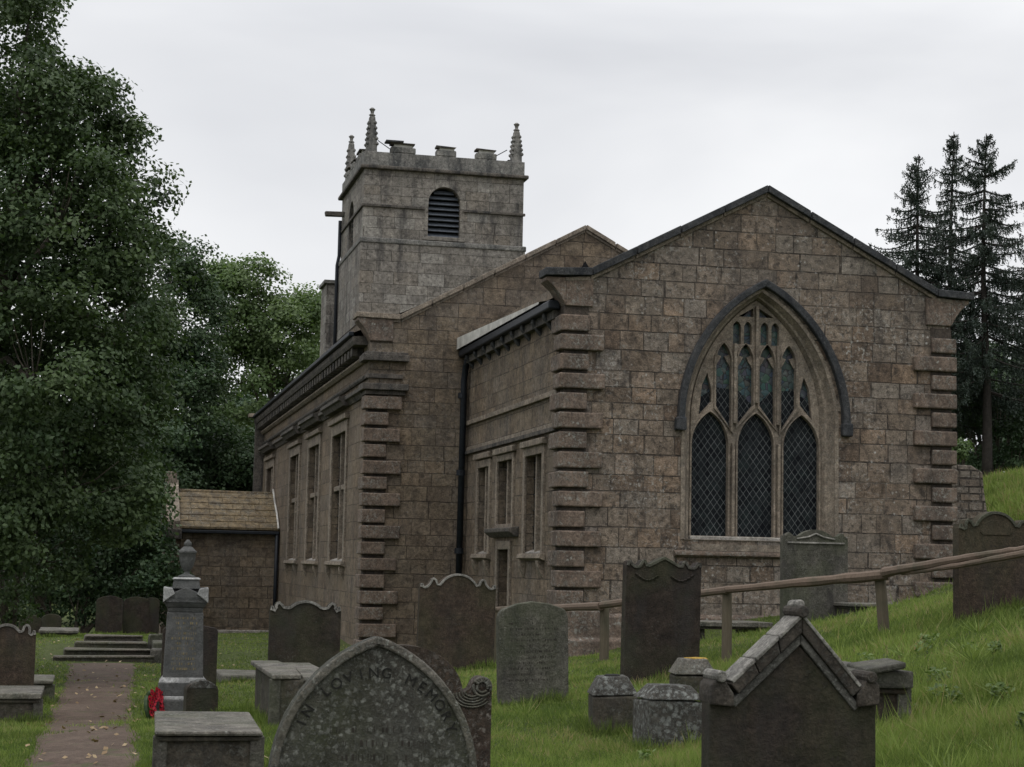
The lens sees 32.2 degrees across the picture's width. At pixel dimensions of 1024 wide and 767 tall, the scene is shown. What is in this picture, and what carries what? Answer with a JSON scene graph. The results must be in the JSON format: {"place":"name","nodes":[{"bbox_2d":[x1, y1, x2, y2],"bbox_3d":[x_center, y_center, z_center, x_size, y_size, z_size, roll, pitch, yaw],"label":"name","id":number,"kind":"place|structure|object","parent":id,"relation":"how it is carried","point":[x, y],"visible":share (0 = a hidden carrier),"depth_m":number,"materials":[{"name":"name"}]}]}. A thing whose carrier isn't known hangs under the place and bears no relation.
{"place":"outdoors","nodes":[
{"label":"outdoors","id":0,"kind":"place"},
{"bbox_2d":[24,663,140,766],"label":"path","id":1,"kind":"structure","parent":0,"point":[77,746],"depth_m":19.02,"materials":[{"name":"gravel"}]},
{"bbox_2d":[0,481,1023,766],"bbox_3d":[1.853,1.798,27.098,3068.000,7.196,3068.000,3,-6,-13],"label":"ground","id":2,"kind":"structure","parent":0,"point":[52,647],"depth_m":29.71,"materials":[{"name":"green plant"}]},
{"bbox_2d":[0,623,35,685],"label":"headstone","id":3,"kind":"object","parent":2,"relation":"on","point":[17,654],"visible":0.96,"depth_m":20.53,"materials":[{"name":"stone"}]},
{"bbox_2d":[0,685,44,719],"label":"chest tomb","id":4,"kind":"object","parent":2,"relation":"on","point":[16,699],"visible":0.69,"depth_m":18.89,"materials":[{"name":"grey stone"}]},
{"bbox_2d":[0,530,48,626],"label":"shrub","id":5,"kind":"object","parent":2,"relation":"on","point":[13,599],"visible":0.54,"depth_m":29.92,"materials":[{"name":"green plant"}]},
{"bbox_2d":[19,615,41,632],"bbox_3d":[-10.852,5.628,39.955,0.500,0.837,0.100,3,-6,-15],"label":"headstone","id":6,"kind":"object","parent":2,"relation":"on","point":[36,624],"visible":0.26,"depth_m":39.95,"materials":[{"name":"grey stone"}]},
{"bbox_2d":[34,674,54,701],"bbox_3d":[-5.899,3.991,22.016,0.444,0.692,1.108,3,-6,-13],"label":"chest tomb","id":7,"kind":"object","parent":2,"relation":"on","point":[46,681],"visible":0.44,"depth_m":21.57,"materials":[{"name":"grey stone"}]},
{"bbox_2d":[42,614,61,626],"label":"headstone","id":8,"kind":"object","parent":2,"relation":"on","point":[51,620],"visible":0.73,"depth_m":40.95,"materials":[{"name":"grey stone"}]},
{"bbox_2d":[39,627,78,635],"bbox_3d":[-9.742,5.549,38.164,0.830,0.556,1.505,3,-6,-13],"label":"chest tomb","id":9,"kind":"object","parent":2,"relation":"on","point":[67,631],"visible":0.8,"depth_m":37.53,"materials":[{"name":"grey stone"}]},
{"bbox_2d":[0,511,181,633],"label":"shrub","id":10,"kind":"object","parent":2,"relation":"on","point":[84,612],"visible":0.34,"depth_m":50.19,"materials":[{"name":"green plant"}]},
{"bbox_2d":[0,0,200,602],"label":"broadleaf tree","id":11,"kind":"object","parent":2,"relation":"on","point":[104,371],"visible":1,"depth_m":26.98,"materials":[{"name":"green plant"}]},
{"bbox_2d":[0,402,202,618],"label":"broadleaf tree","id":12,"kind":"object","parent":2,"relation":"on","point":[173,432],"visible":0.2,"depth_m":50.45,"materials":[{"name":"green plant"}]},
{"bbox_2d":[53,634,161,662],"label":"stone steps","id":13,"kind":"structure","parent":2,"relation":"on","point":[112,648],"depth_m":33.31,"materials":[{"name":"grey stone"}]},
{"bbox_2d":[95,596,122,632],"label":"headstone","id":14,"kind":"object","parent":2,"relation":"on","point":[109,614],"visible":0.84,"depth_m":46.95,"materials":[{"name":"grey stone"}]},
{"bbox_2d":[13,228,253,606],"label":"broadleaf tree","id":15,"kind":"object","parent":2,"relation":"on","point":[201,391],"visible":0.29,"depth_m":65.76,"materials":[{"name":"green plant"}]},
{"bbox_2d":[123,597,149,633],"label":"headstone","id":16,"kind":"object","parent":2,"relation":"on","point":[135,614],"visible":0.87,"depth_m":47.45,"materials":[{"name":"grey stone"}]},
{"bbox_2d":[25,638,267,763],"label":"fallen leaves","id":17,"kind":"object","parent":2,"relation":"on","point":[104,748],"visible":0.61,"depth_m":18.44,"materials":[{"name":"brown plant"}]},
{"bbox_2d":[147,597,159,633],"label":"headstone","id":18,"kind":"object","parent":2,"relation":"on","point":[154,610],"visible":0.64,"depth_m":48.95,"materials":[{"name":"grey stone"}]},
{"bbox_2d":[144,687,164,719],"bbox_3d":[-3.912,3.549,19.459,0.105,0.435,0.392,-15,-31,15],"label":"poppy wreath","id":19,"kind":"object","parent":2,"relation":"on","point":[156,695],"visible":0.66,"depth_m":19.38,"materials":[{"name":"red plastic"}]},
{"bbox_2d":[95,425,254,596],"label":"broadleaf tree","id":20,"kind":"object","parent":2,"relation":"on","point":[249,438],"visible":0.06,"depth_m":66.99,"materials":[{"name":"green plant"}]},
{"bbox_2d":[155,540,208,710],"bbox_3d":[-3.687,2.899,19.969,0.595,2.278,0.594,2,-6,-10],"label":"urn monument","id":21,"kind":"object","parent":2,"relation":"on","point":[185,597],"visible":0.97,"depth_m":19.77,"materials":[{"name":"grey stone"}]},
{"bbox_2d":[161,625,217,684],"bbox_3d":[-3.921,3.579,21.521,0.660,1.307,0.100,3,-6,-13],"label":"headstone","id":22,"kind":"object","parent":2,"relation":"on","point":[210,639],"visible":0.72,"depth_m":21.55,"materials":[{"name":"grey stone"}]},
{"bbox_2d":[183,679,217,711],"bbox_3d":[-3.266,3.478,18.593,0.330,0.752,0.208,3,-6,-19],"label":"headstone","id":23,"kind":"object","parent":2,"relation":"on","point":[201,694],"visible":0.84,"depth_m":18.52,"materials":[{"name":"stone"}]},
{"bbox_2d":[152,711,264,766],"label":"chest tomb","id":24,"kind":"object","parent":2,"relation":"on","point":[204,739],"visible":1,"depth_m":12.43,"materials":[{"name":"grey stone"}]},
{"bbox_2d":[216,669,255,682],"bbox_3d":[-3.709,4.247,24.831,0.883,0.428,1.267,3,-6,-16],"label":"ledger stone","id":25,"kind":"object","parent":2,"relation":"on","point":[221,674],"visible":0.14,"depth_m":24.45,"materials":[{"name":"grey stone"}]},
{"bbox_2d":[177,251,321,435],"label":"broadleaf tree","id":26,"kind":"object","parent":2,"relation":"on","point":[262,341],"visible":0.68,"depth_m":83.43,"materials":[{"name":"green plant"}]},
{"bbox_2d":[251,660,318,725],"bbox_3d":[-2.160,3.216,17.386,0.650,0.862,2.359,3,-6,-13],"label":"chest tomb","id":27,"kind":"object","parent":2,"relation":"on","point":[278,685],"visible":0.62,"depth_m":16.51,"materials":[{"name":"grey stone"}]},
{"bbox_2d":[279,289,321,387],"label":"broadleaf tree","id":28,"kind":"object","parent":2,"relation":"on","point":[306,348],"depth_m":91.04,"materials":[{"name":"green plant"}]},
{"bbox_2d":[268,600,340,667],"bbox_3d":[-2.294,3.142,19.532,0.780,1.502,0.124,3,-6,-13],"label":"headstone","id":29,"kind":"object","parent":2,"relation":"on","point":[304,631],"visible":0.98,"depth_m":19.52,"materials":[{"name":"stone"}]},
{"bbox_2d":[268,636,476,766],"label":"headstone","id":30,"kind":"object","parent":2,"relation":"on","point":[375,701],"visible":1,"depth_m":8.05,"materials":[{"name":"stone"}]},
{"bbox_2d":[398,644,491,766],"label":"headstone","id":31,"kind":"object","parent":2,"relation":"on","point":[473,698],"visible":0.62,"depth_m":8.73,"materials":[{"name":"stone"}]},
{"bbox_2d":[416,574,495,669],"bbox_3d":[-0.723,3.251,22.866,1.000,1.598,0.134,3,-6,-13],"label":"headstone","id":32,"kind":"object","parent":2,"relation":"on","point":[456,622],"visible":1,"depth_m":22.84,"materials":[{"name":"stone"}]},
{"bbox_2d":[1,340,1023,604],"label":"woodland","id":33,"kind":"object","parent":2,"relation":"on","point":[247,398],"visible":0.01,"depth_m":88.43,"materials":[{"name":"green plant"}]},
{"bbox_2d":[496,601,568,704],"bbox_3d":[0.202,2.818,17.441,0.710,1.348,0.102,1,-6,-16],"label":"headstone","id":34,"kind":"object","parent":2,"relation":"on","point":[531,647],"visible":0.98,"depth_m":17.41,"materials":[{"name":"grey stone"}]},
{"bbox_2d":[159,108,973,657],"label":"church","id":35,"kind":"structure","parent":2,"relation":"on","point":[731,392],"depth_m":32.67,"materials":[{"name":"stone"}]},
{"bbox_2d":[265,458,274,491],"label":"window","id":36,"kind":"structure","parent":35,"relation":"in","point":[271,463],"depth_m":59.70,"materials":[{"name":"stone"}]},
{"bbox_2d":[283,444,300,575],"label":"window","id":37,"kind":"structure","parent":35,"relation":"in","point":[295,451],"depth_m":52.25,"materials":[{"name":"stone"}]},
{"bbox_2d":[301,433,321,577],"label":"window","id":38,"kind":"structure","parent":35,"relation":"in","point":[316,440],"depth_m":47.70,"materials":[{"name":"stone"}]},
{"bbox_2d":[324,419,348,580],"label":"window","id":39,"kind":"structure","parent":35,"relation":"in","point":[339,562],"depth_m":42.85,"materials":[{"name":"stone"}]},
{"bbox_2d":[470,458,491,575],"bbox_3d":[-0.503,2.804,37.152,0.420,2.410,1.530,3,-6,-13],"label":"window","id":40,"kind":"structure","parent":35,"relation":"in","point":[485,555],"depth_m":37.13,"materials":[{"name":"stone"}]},
{"bbox_2d":[494,541,511,606],"bbox_3d":[-0.184,4.432,35.005,0.070,2.650,1.290,3,-6,-13],"label":"door frame","id":41,"kind":"structure","parent":35,"relation":"in","point":[499,545],"depth_m":34.92,"materials":[{"name":"stone"}]},
{"bbox_2d":[494,452,515,527],"bbox_3d":[-0.062,2.162,35.249,0.215,1.520,1.560,3,-6,-13],"label":"window","id":42,"kind":"structure","parent":35,"relation":"in","point":[510,465],"depth_m":35.22,"materials":[{"name":"stone"}]},
{"bbox_2d":[516,444,545,577],"bbox_3d":[0.499,2.384,32.914,0.420,2.430,1.780,3,-6,-13],"label":"window","id":43,"kind":"structure","parent":35,"relation":"in","point":[537,554],"depth_m":32.89,"materials":[{"name":"stone"}]},
{"bbox_2d":[680,289,838,551],"bbox_3d":[4.438,0.659,32.116,3.000,4.763,0.393,3,-6,-13],"label":"window","id":44,"kind":"structure","parent":35,"relation":"in","point":[760,440],"depth_m":32.20,"materials":[{"name":"stone"}]},
{"bbox_2d":[587,674,637,732],"bbox_3d":[0.857,2.835,15.110,0.390,0.714,0.348,0,-5,-6],"label":"grave pedestal","id":45,"kind":"object","parent":2,"relation":"on","point":[610,696],"visible":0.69,"depth_m":14.96,"materials":[{"name":"stone"}]},
{"bbox_2d":[620,557,701,682],"bbox_3d":[1.556,2.632,18.570,0.820,1.636,0.178,3,-6,-13],"label":"headstone","id":46,"kind":"object","parent":2,"relation":"on","point":[660,618],"visible":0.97,"depth_m":18.52,"materials":[{"name":"grey stone"}]},
{"bbox_2d":[632,683,701,745],"bbox_3d":[1.256,2.802,14.311,0.483,0.746,0.408,4,-7,-16],"label":"grave pedestal","id":47,"kind":"object","parent":2,"relation":"on","point":[662,711],"visible":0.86,"depth_m":14.16,"materials":[{"name":"stone"}]},
{"bbox_2d":[668,657,712,691],"bbox_3d":[1.659,2.839,16.330,0.393,0.636,0.329,1,-5,-7],"label":"grave pedestal","id":48,"kind":"object","parent":2,"relation":"on","point":[687,670],"visible":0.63,"depth_m":16.21,"materials":[{"name":"grey stone"}]},
{"bbox_2d":[700,620,772,639],"bbox_3d":[3.176,3.995,27.033,1.307,0.754,1.003,3,-6,-13],"label":"chest tomb","id":49,"kind":"object","parent":2,"relation":"on","point":[737,625],"visible":0.31,"depth_m":26.64,"materials":[{"name":"grey stone"}]},
{"bbox_2d":[494,545,1023,663],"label":"rail fence","id":50,"kind":"object","parent":2,"relation":"on","point":[881,576],"visible":0.67,"depth_m":19.21,"materials":[{"name":"brown wood"}]},
{"bbox_2d":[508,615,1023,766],"bbox_3d":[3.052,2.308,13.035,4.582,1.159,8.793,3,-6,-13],"label":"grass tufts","id":51,"kind":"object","parent":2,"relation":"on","point":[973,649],"visible":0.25,"depth_m":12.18,"materials":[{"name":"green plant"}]},
{"bbox_2d":[699,600,879,766],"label":"headstone","id":52,"kind":"object","parent":2,"relation":"on","point":[789,689],"visible":1,"depth_m":7.91,"materials":[{"name":"stone"}]},
{"bbox_2d":[780,530,847,620],"bbox_3d":[4.464,3.089,26.217,1.020,1.855,0.159,3,-6,-13],"label":"headstone","id":53,"kind":"object","parent":2,"relation":"on","point":[809,553],"visible":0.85,"depth_m":26.20,"materials":[{"name":"grey stone"}]},
{"bbox_2d":[636,607,1023,761],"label":"weed plants","id":54,"kind":"object","parent":2,"relation":"on","point":[936,685],"visible":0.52,"depth_m":12.89,"materials":[{"name":"green plant"}]},
{"bbox_2d":[833,602,897,615],"bbox_3d":[5.534,3.501,26.073,1.506,0.548,1.006,3,-6,-13],"label":"chest tomb","id":55,"kind":"object","parent":2,"relation":"on","point":[844,607],"visible":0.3,"depth_m":25.75,"materials":[{"name":"grey stone"}]},
{"bbox_2d":[842,658,912,723],"bbox_3d":[2.286,2.291,12.091,0.476,0.866,1.254,2,-6,-10],"label":"chest tomb","id":56,"kind":"object","parent":2,"relation":"on","point":[893,681],"visible":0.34,"depth_m":11.60,"materials":[{"name":"grey stone"}]},
{"bbox_2d":[868,154,1017,440],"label":"spruce tree","id":57,"kind":"object","parent":2,"relation":"on","point":[913,200],"visible":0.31,"depth_m":52.84,"materials":[{"name":"green plant"}]},
{"bbox_2d":[952,437,974,464],"bbox_3d":[10.059,2.281,39.951,0.733,2.161,0.730,3,-6,-13],"label":"shrub","id":58,"kind":"object","parent":2,"relation":"on","point":[961,447],"visible":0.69,"depth_m":39.92,"materials":[{"name":"green plant"}]},
{"bbox_2d":[952,465,986,543],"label":"rubble wall","id":59,"kind":"structure","parent":2,"relation":"on","point":[971,501],"depth_m":36.01,"materials":[{"name":"grey stone"}]},
{"bbox_2d":[920,133,1023,438],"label":"spruce tree","id":60,"kind":"object","parent":2,"relation":"on","point":[953,144],"visible":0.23,"depth_m":54.16,"materials":[{"name":"green plant"}]},
{"bbox_2d":[926,133,1023,474],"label":"spruce tree","id":61,"kind":"object","parent":2,"relation":"on","point":[986,320],"visible":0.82,"depth_m":51.73,"materials":[{"name":"green plant"}]},
{"bbox_2d":[952,463,1023,581],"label":"rough grass","id":62,"kind":"structure","parent":2,"relation":"on","point":[1002,494],"depth_m":42.31,"materials":[{"name":"green plant"}]},
{"bbox_2d":[953,511,1023,619],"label":"headstone","id":63,"kind":"object","parent":2,"relation":"on","point":[982,532],"visible":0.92,"depth_m":17.97,"materials":[{"name":"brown stone"}]},
{"bbox_2d":[957,360,1023,473],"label":"shrub","id":64,"kind":"object","parent":2,"relation":"on","point":[1010,430],"visible":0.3,"depth_m":53.11,"materials":[{"name":"green plant"}]},
{"bbox_2d":[981,223,1023,429],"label":"spruce tree","id":65,"kind":"object","parent":2,"relation":"on","point":[1021,345],"visible":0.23,"depth_m":54.87,"materials":[{"name":"green plant"}]},
{"bbox_2d":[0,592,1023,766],"bbox_3d":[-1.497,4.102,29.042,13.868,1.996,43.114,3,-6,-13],"label":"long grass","id":66,"kind":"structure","parent":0,"point":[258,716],"depth_m":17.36,"materials":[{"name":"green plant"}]},
{"bbox_2d":[0,0,1023,448],"label":"sky","id":67,"kind":"structure","parent":0,"point":[639,121],"materials":[{"name":"white"}]}
]}

